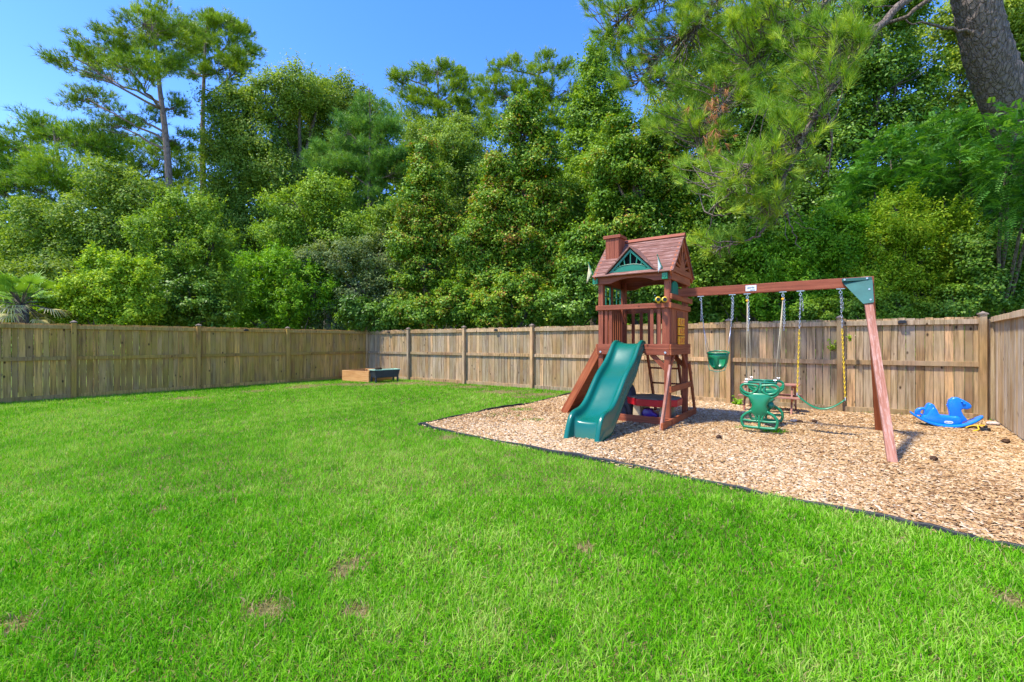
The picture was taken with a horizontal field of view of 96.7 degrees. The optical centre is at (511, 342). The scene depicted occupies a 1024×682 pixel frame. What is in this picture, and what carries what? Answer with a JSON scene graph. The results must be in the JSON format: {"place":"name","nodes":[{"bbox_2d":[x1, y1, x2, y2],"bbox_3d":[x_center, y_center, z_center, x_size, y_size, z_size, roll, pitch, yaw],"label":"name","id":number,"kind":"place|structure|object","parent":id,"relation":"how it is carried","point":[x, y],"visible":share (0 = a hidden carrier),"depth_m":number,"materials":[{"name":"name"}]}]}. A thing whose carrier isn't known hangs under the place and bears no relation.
{"place":"outdoors","nodes":[
{"label":"outdoors","id":0,"kind":"place"},
{"bbox_2d":[0,0,968,325],"label":"sky","id":1,"kind":"structure","parent":0,"point":[365,37],"materials":[{"name":"blue"}]},
{"bbox_2d":[11,358,993,420],"bbox_3d":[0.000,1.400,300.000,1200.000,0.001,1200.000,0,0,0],"label":"ground","id":2,"kind":"structure","parent":0,"point":[658,381],"depth_m":16.58,"materials":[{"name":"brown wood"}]},
{"bbox_2d":[0,303,54,372],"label":"shrub","id":3,"kind":"object","parent":2,"relation":"on","point":[13,320],"visible":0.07,"depth_m":13.09,"materials":[{"name":"green plant"}]},
{"bbox_2d":[0,270,70,391],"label":"palmetto palm","id":4,"kind":"object","parent":2,"relation":"on","point":[12,288],"visible":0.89,"depth_m":12.54,"materials":[{"name":"green plant"}]},
{"bbox_2d":[0,247,126,335],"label":"broadleaf tree","id":5,"kind":"object","parent":2,"relation":"on","point":[51,270],"visible":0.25,"depth_m":18.57,"materials":[{"name":"green plant"}]},
{"bbox_2d":[0,102,140,263],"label":"pine tree","id":6,"kind":"object","parent":2,"relation":"on","point":[40,167],"visible":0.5,"depth_m":24.77,"materials":[{"name":"green plant"}]},
{"bbox_2d":[0,155,197,285],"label":"broadleaf tree","id":7,"kind":"object","parent":2,"relation":"on","point":[116,199],"visible":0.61,"depth_m":21.38,"materials":[{"name":"green plant"}]},
{"bbox_2d":[32,239,173,387],"bbox_3d":[-12.386,-0.839,13.658,4.139,4.451,1.981,0,0,0],"label":"shrub","id":8,"kind":"object","parent":2,"relation":"on","point":[94,294],"visible":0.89,"depth_m":13.29,"materials":[{"name":"green plant"}]},
{"bbox_2d":[27,0,210,367],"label":"pine tree","id":9,"kind":"object","parent":2,"relation":"on","point":[157,29],"visible":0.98,"depth_m":23.98,"materials":[{"name":"green plant"}]},
{"bbox_2d":[78,123,199,256],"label":"pine tree","id":10,"kind":"object","parent":2,"relation":"on","point":[179,173],"visible":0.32,"depth_m":30.92,"materials":[{"name":"green plant"}]},
{"bbox_2d":[112,182,253,337],"bbox_3d":[-11.516,-2.054,16.020,4.713,6.880,2.387,0,0,0],"label":"crape myrtle","id":11,"kind":"object","parent":2,"relation":"on","point":[188,227],"visible":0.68,"depth_m":15.67,"materials":[{"name":"green plant"}]},
{"bbox_2d":[129,264,244,374],"bbox_3d":[-11.036,-0.638,15.340,3.921,4.048,2.209,0,0,0],"label":"shrub","id":12,"kind":"object","parent":2,"relation":"on","point":[207,309],"visible":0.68,"depth_m":14.99,"materials":[{"name":"green plant"}]},
{"bbox_2d":[165,3,268,363],"bbox_3d":[-19.261,-10.140,29.277,8.063,23.021,4.207,0,0,12],"label":"pine tree","id":13,"kind":"object","parent":2,"relation":"on","point":[231,58],"visible":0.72,"depth_m":28.57,"materials":[{"name":"green plant"}]},
{"bbox_2d":[183,48,346,327],"bbox_3d":[-14.735,-8.059,27.760,9.233,19.001,6.237,0,0,0],"label":"oak tree","id":14,"kind":"object","parent":2,"relation":"on","point":[235,115],"visible":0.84,"depth_m":26.31,"materials":[{"name":"green plant"}]},
{"bbox_2d":[208,237,344,328],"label":"fruit tree","id":15,"kind":"object","parent":2,"relation":"on","point":[281,310],"visible":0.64,"depth_m":19.08,"materials":[{"name":"green plant"}]},
{"bbox_2d":[244,167,392,327],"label":"broadleaf tree","id":16,"kind":"object","parent":2,"relation":"on","point":[294,232],"visible":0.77,"depth_m":20.57,"materials":[{"name":"green plant"}]},
{"bbox_2d":[250,63,396,329],"bbox_3d":[-12.777,-8.702,31.054,10.411,20.195,5.258,0,0,0],"label":"oak tree","id":17,"kind":"object","parent":2,"relation":"on","point":[345,81],"visible":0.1,"depth_m":30.21,"materials":[{"name":"green plant"}]},
{"bbox_2d":[281,223,416,330],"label":"holly tree","id":18,"kind":"object","parent":2,"relation":"on","point":[376,281],"visible":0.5,"depth_m":19.50,"materials":[{"name":"green plant"}]},
{"bbox_2d":[299,87,418,328],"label":"young pine tree","id":19,"kind":"object","parent":2,"relation":"on","point":[343,157],"visible":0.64,"depth_m":22.65,"materials":[{"name":"green plant"}]},
{"bbox_2d":[333,294,420,333],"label":"shrub","id":20,"kind":"object","parent":2,"relation":"on","point":[356,313],"visible":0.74,"depth_m":17.23,"materials":[{"name":"green plant"}]},
{"bbox_2d":[379,129,471,329],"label":"magnolia tree","id":21,"kind":"object","parent":2,"relation":"on","point":[422,249],"visible":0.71,"depth_m":18.54,"materials":[{"name":"green plant"}]},
{"bbox_2d":[357,117,495,328],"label":"broadleaf tree","id":22,"kind":"object","parent":2,"relation":"on","point":[459,153],"visible":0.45,"depth_m":20.47,"materials":[{"name":"green plant"}]},
{"bbox_2d":[383,277,489,329],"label":"shrub","id":23,"kind":"object","parent":2,"relation":"on","point":[427,314],"visible":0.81,"depth_m":16.56,"materials":[{"name":"green plant"}]},
{"bbox_2d":[382,54,496,327],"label":"pine tree","id":24,"kind":"object","parent":2,"relation":"on","point":[457,79],"visible":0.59,"depth_m":32.64,"materials":[{"name":"green plant"}]},
{"bbox_2d":[388,106,507,328],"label":"oak tree","id":25,"kind":"object","parent":2,"relation":"on","point":[413,132],"visible":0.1,"depth_m":27.27,"materials":[{"name":"green plant"}]},
{"bbox_2d":[11,161,1015,358],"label":"distant wood","id":26,"kind":"object","parent":2,"relation":"on","point":[629,321],"visible":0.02,"depth_m":37.88,"materials":[{"name":"green plant"}]},
{"bbox_2d":[437,82,590,327],"bbox_3d":[0.106,-4.250,17.530,5.950,11.242,3.197,0,0,0],"label":"magnolia tree","id":27,"kind":"object","parent":2,"relation":"on","point":[539,202],"visible":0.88,"depth_m":16.97,"materials":[{"name":"green plant"}]},
{"bbox_2d":[461,267,580,327],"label":"shrub","id":28,"kind":"object","parent":2,"relation":"on","point":[511,299],"visible":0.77,"depth_m":14.85,"materials":[{"name":"green plant"}]},
{"bbox_2d":[471,44,585,326],"bbox_3d":[1.364,-9.585,29.951,8.522,19.732,3.585,0,0,0],"label":"pine tree","id":29,"kind":"object","parent":2,"relation":"on","point":[486,94],"visible":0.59,"depth_m":29.59,"materials":[{"name":"green plant"}]},
{"bbox_2d":[543,131,608,291],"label":"broadleaf tree","id":30,"kind":"object","parent":2,"relation":"on","point":[579,185],"visible":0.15,"depth_m":18.52,"materials":[{"name":"green plant"}]},
{"bbox_2d":[534,252,632,325],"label":"shrub","id":31,"kind":"object","parent":2,"relation":"on","point":[571,277],"visible":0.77,"depth_m":13.43,"materials":[{"name":"green plant"}]},
{"bbox_2d":[551,32,635,324],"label":"sweetgum tree","id":32,"kind":"object","parent":2,"relation":"on","point":[592,101],"visible":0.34,"depth_m":20.54,"materials":[{"name":"green plant"}]},
{"bbox_2d":[552,104,718,324],"bbox_3d":[4.181,-3.364,15.562,5.697,9.484,2.907,0,0,0],"label":"magnolia tree","id":33,"kind":"object","parent":2,"relation":"on","point":[631,166],"visible":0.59,"depth_m":15.02,"materials":[{"name":"green plant"}]},
{"bbox_2d":[587,277,743,376],"bbox_3d":[4.430,-0.672,12.766,4.656,4.128,2.115,0,0,0],"label":"shrub","id":34,"kind":"object","parent":2,"relation":"on","point":[647,294],"visible":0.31,"depth_m":12.40,"materials":[{"name":"green plant"}]},
{"bbox_2d":[676,207,798,374],"bbox_3d":[6.098,-1.131,12.185,3.785,5.030,2.091,0,0,0],"label":"shrub","id":35,"kind":"object","parent":2,"relation":"on","point":[716,274],"visible":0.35,"depth_m":11.90,"materials":[{"name":"green plant"}]},
{"bbox_2d":[690,21,831,320],"bbox_3d":[9.954,-6.038,18.943,7.136,14.838,3.871,0,0,0],"label":"broadleaf tree","id":36,"kind":"object","parent":2,"relation":"on","point":[733,143],"visible":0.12,"depth_m":18.45,"materials":[{"name":"green plant"}]},
{"bbox_2d":[677,161,884,358],"bbox_3d":[8.922,-2.196,15.095,8.440,7.181,3.287,0,0,0],"label":"shrub","id":37,"kind":"object","parent":2,"relation":"on","point":[804,201],"visible":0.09,"depth_m":14.64,"materials":[{"name":"green plant"}]},
{"bbox_2d":[636,0,942,368],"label":"broadleaf tree","id":38,"kind":"object","parent":2,"relation":"on","point":[690,69],"visible":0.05,"depth_m":22.31,"materials":[{"name":"green plant"}]},
{"bbox_2d":[575,0,1023,264],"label":"pine tree","id":39,"kind":"object","parent":2,"relation":"on","point":[992,62],"visible":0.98,"depth_m":9.43,"materials":[{"name":"green plant"}]},
{"bbox_2d":[728,200,898,395],"bbox_3d":[7.679,-1.140,11.568,4.348,5.051,1.884,0,0,0],"label":"shrub","id":40,"kind":"object","parent":2,"relation":"on","point":[819,254],"visible":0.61,"depth_m":11.28,"materials":[{"name":"green plant"}]},
{"bbox_2d":[771,0,968,210],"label":"broadleaf tree","id":41,"kind":"object","parent":2,"relation":"on","point":[863,105],"visible":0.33,"depth_m":16.43,"materials":[{"name":"green plant"}]},
{"bbox_2d":[785,288,964,389],"bbox_3d":[8.538,0.046,10.615,4.190,2.685,1.119,0,0,0],"label":"shrub","id":42,"kind":"object","parent":2,"relation":"on","point":[901,306],"visible":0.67,"depth_m":10.40,"materials":[{"name":"green plant"}]},
{"bbox_2d":[813,115,966,391],"bbox_3d":[10.197,-2.321,12.550,4.118,7.402,2.653,0,0,0],"label":"walnut tree","id":43,"kind":"object","parent":2,"relation":"on","point":[862,183],"visible":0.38,"depth_m":12.42,"materials":[{"name":"green plant"}]},
{"bbox_2d":[828,178,992,312],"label":"vine covered tree","id":44,"kind":"object","parent":2,"relation":"on","point":[905,227],"visible":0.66,"depth_m":10.91,"materials":[{"name":"green plant"}]},
{"bbox_2d":[884,94,1023,318],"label":"walnut tree","id":45,"kind":"object","parent":2,"relation":"on","point":[976,153],"visible":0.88,"depth_m":10.63,"materials":[{"name":"green plant"}]},
{"bbox_2d":[905,0,1023,221],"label":"broadleaf tree","id":46,"kind":"object","parent":2,"relation":"on","point":[1014,9],"visible":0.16,"depth_m":17.62,"materials":[{"name":"green plant"}]},
{"bbox_2d":[927,210,1023,318],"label":"shrub","id":47,"kind":"object","parent":2,"relation":"on","point":[981,291],"visible":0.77,"depth_m":9.96,"materials":[{"name":"green plant"}]},
{"bbox_2d":[0,378,1023,681],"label":"lawn","id":48,"kind":"structure","parent":0,"point":[338,568],"depth_m":2.88,"materials":[{"name":"plant"}]},
{"bbox_2d":[0,320,365,402],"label":"wooden fence","id":49,"kind":"object","parent":48,"relation":"on","point":[235,356],"visible":0.83,"depth_m":12.46,"materials":[{"name":"brown wood"}]},
{"bbox_2d":[342,368,391,381],"bbox_3d":[-5.141,1.177,16.182,1.250,0.386,1.146,0,0,27],"label":"raised planter box","id":50,"kind":"object","parent":48,"relation":"on","point":[362,375],"visible":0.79,"depth_m":15.71,"materials":[{"name":"brown wood"}]},
{"bbox_2d":[369,367,399,382],"bbox_3d":[-4.360,1.115,15.600,0.965,0.510,0.445,0,0,-42],"label":"elevated planter","id":51,"kind":"object","parent":48,"relation":"on","point":[377,372],"visible":0.91,"depth_m":15.42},
{"bbox_2d":[365,311,994,419],"bbox_3d":[1.263,0.416,12.686,17.119,1.907,0.342,0,0,35],"label":"wooden fence","id":52,"kind":"object","parent":48,"relation":"on","point":[931,363],"visible":0.78,"depth_m":9.73,"materials":[{"name":"brown wood"}]},
{"bbox_2d":[827,339,836,350],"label":"vine","id":53,"kind":"object","parent":52,"relation":"attached to","point":[832,346],"visible":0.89,"depth_m":8.97,"materials":[{"name":"green plant"}]},
{"bbox_2d":[417,392,1023,549],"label":"lawn edging","id":54,"kind":"object","parent":48,"relation":"on","point":[852,510],"visible":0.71,"depth_m":4.33,"materials":[{"name":"black plastic"}]},
{"bbox_2d":[422,394,1023,550],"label":"wood chips","id":55,"kind":"object","parent":48,"relation":"on","point":[709,421],"visible":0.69,"depth_m":5.43,"materials":[{"name":"beige wood"}]},
{"bbox_2d":[620,384,635,414],"bbox_3d":[2.092,1.038,8.430,0.487,0.664,0.429,0,0,35],"label":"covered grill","id":56,"kind":"object","parent":55,"relation":"on","point":[627,408],"visible":0.12,"depth_m":8.24,"materials":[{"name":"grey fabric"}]},
{"bbox_2d":[641,408,658,416],"bbox_3d":[2.413,1.268,8.036,0.337,0.196,0.186,0,0,35],"label":"toy car","id":57,"kind":"object","parent":55,"relation":"on","point":[648,412],"visible":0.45,"depth_m":7.97,"materials":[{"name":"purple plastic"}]},
{"bbox_2d":[627,394,682,417],"bbox_3d":[2.541,1.167,8.116,0.887,0.405,0.805,0,0,35],"label":"play table","id":58,"kind":"object","parent":55,"relation":"on","point":[640,402],"visible":0.62,"depth_m":7.92,"materials":[{"name":"red plastic"}]},
{"bbox_2d":[561,233,897,461],"bbox_3d":[2.755,-0.249,7.059,4.885,3.327,3.457,0,0,35],"label":"wooden playset","id":59,"kind":"object","parent":55,"relation":"on","point":[595,400],"visible":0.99,"depth_m":7.50,"materials":[{"name":"red wood"}]},
{"bbox_2d":[605,286,610,304],"bbox_3d":[1.718,-0.837,8.317,0.020,0.374,0.410,0,0,35],"label":"window frame","id":60,"kind":"structure","parent":59,"relation":"in","point":[606,287],"depth_m":8.36,"materials":[{"name":"green plastic"}]},
{"bbox_2d":[613,288,620,304],"bbox_3d":[2.006,-0.837,8.725,0.020,0.374,0.410,0,0,35],"label":"window frame","id":61,"kind":"structure","parent":59,"relation":"in","point":[616,289],"depth_m":8.72,"materials":[{"name":"green plastic"}]},
{"bbox_2d":[697,294,735,371],"bbox_3d":[3.370,-0.141,7.508,0.583,1.264,0.308,0,0,35],"label":"bucket swing","id":62,"kind":"object","parent":59,"relation":"hanging from","point":[717,361],"visible":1,"depth_m":7.42,"materials":[{"name":"plastic"}]},
{"bbox_2d":[740,291,786,429],"bbox_3d":[3.936,0.262,7.091,0.588,2.069,0.917,0,0,35],"label":"glider swing","id":63,"kind":"object","parent":59,"relation":"hanging from","point":[761,396],"visible":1,"depth_m":6.83,"materials":[{"name":"plastic"}]},
{"bbox_2d":[796,288,845,409],"bbox_3d":[4.535,0.106,6.688,0.610,1.758,0.140,0,0,35],"label":"belt swing","id":64,"kind":"object","parent":59,"relation":"hanging from","point":[815,407],"visible":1,"depth_m":6.62,"materials":[{"name":"metal"}]},
{"bbox_2d":[732,395,742,404],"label":"weed","id":65,"kind":"object","parent":55,"relation":"on","point":[738,401],"visible":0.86,"depth_m":9.75,"materials":[{"name":"green plant"}]},
{"bbox_2d":[738,381,801,413],"bbox_3d":[5.100,1.095,9.000,1.040,0.569,0.710,0,0,35],"label":"picnic table","id":66,"kind":"object","parent":55,"relation":"on","point":[793,397],"visible":0.55,"depth_m":8.82,"materials":[{"name":"red wood"}]},
{"bbox_2d":[763,426,788,432],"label":"grass tuft","id":67,"kind":"object","parent":55,"relation":"on","point":[779,430],"visible":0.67,"depth_m":6.81,"materials":[{"name":"green plant"}]},
{"bbox_2d":[929,456,937,460],"bbox_3d":[4.813,1.327,5.194,0.083,0.062,0.083,0,0,-5],"label":"pine cone","id":68,"kind":"object","parent":55,"relation":"on","point":[935,458],"visible":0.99,"depth_m":5.17,"materials":[{"name":"brown plant"}]},
{"bbox_2d":[910,397,983,427],"bbox_3d":[6.930,1.115,7.280,0.860,0.484,0.296,0,0,31],"label":"rocking horse","id":69,"kind":"object","parent":55,"relation":"on","point":[954,418],"visible":1,"depth_m":7.20},
{"bbox_2d":[965,425,990,431],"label":"toy","id":70,"kind":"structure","parent":55,"relation":"on","point":[984,428],"depth_m":6.86,"materials":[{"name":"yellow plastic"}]},
{"bbox_2d":[986,421,1000,425],"bbox_3d":[7.818,1.324,7.397,0.175,0.082,0.122,0,0,18],"label":"rock","id":71,"kind":"object","parent":55,"relation":"on","point":[993,423],"visible":0.97,"depth_m":7.36,"materials":[{"name":"stone"}]},
{"bbox_2d":[1000,439,1010,442],"bbox_3d":[6.604,1.325,6.085,0.088,0.067,0.109,0,0,5],"label":"pine cone","id":72,"kind":"object","parent":55,"relation":"on","point":[1005,440],"visible":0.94,"depth_m":6.06,"materials":[{"name":"brown plant"}]},
{"bbox_2d":[991,309,1023,438],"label":"wooden fence","id":73,"kind":"object","parent":55,"relation":"on","point":[1009,371],"visible":1,"depth_m":6.83,"materials":[{"name":"brown wood"}]}
]}

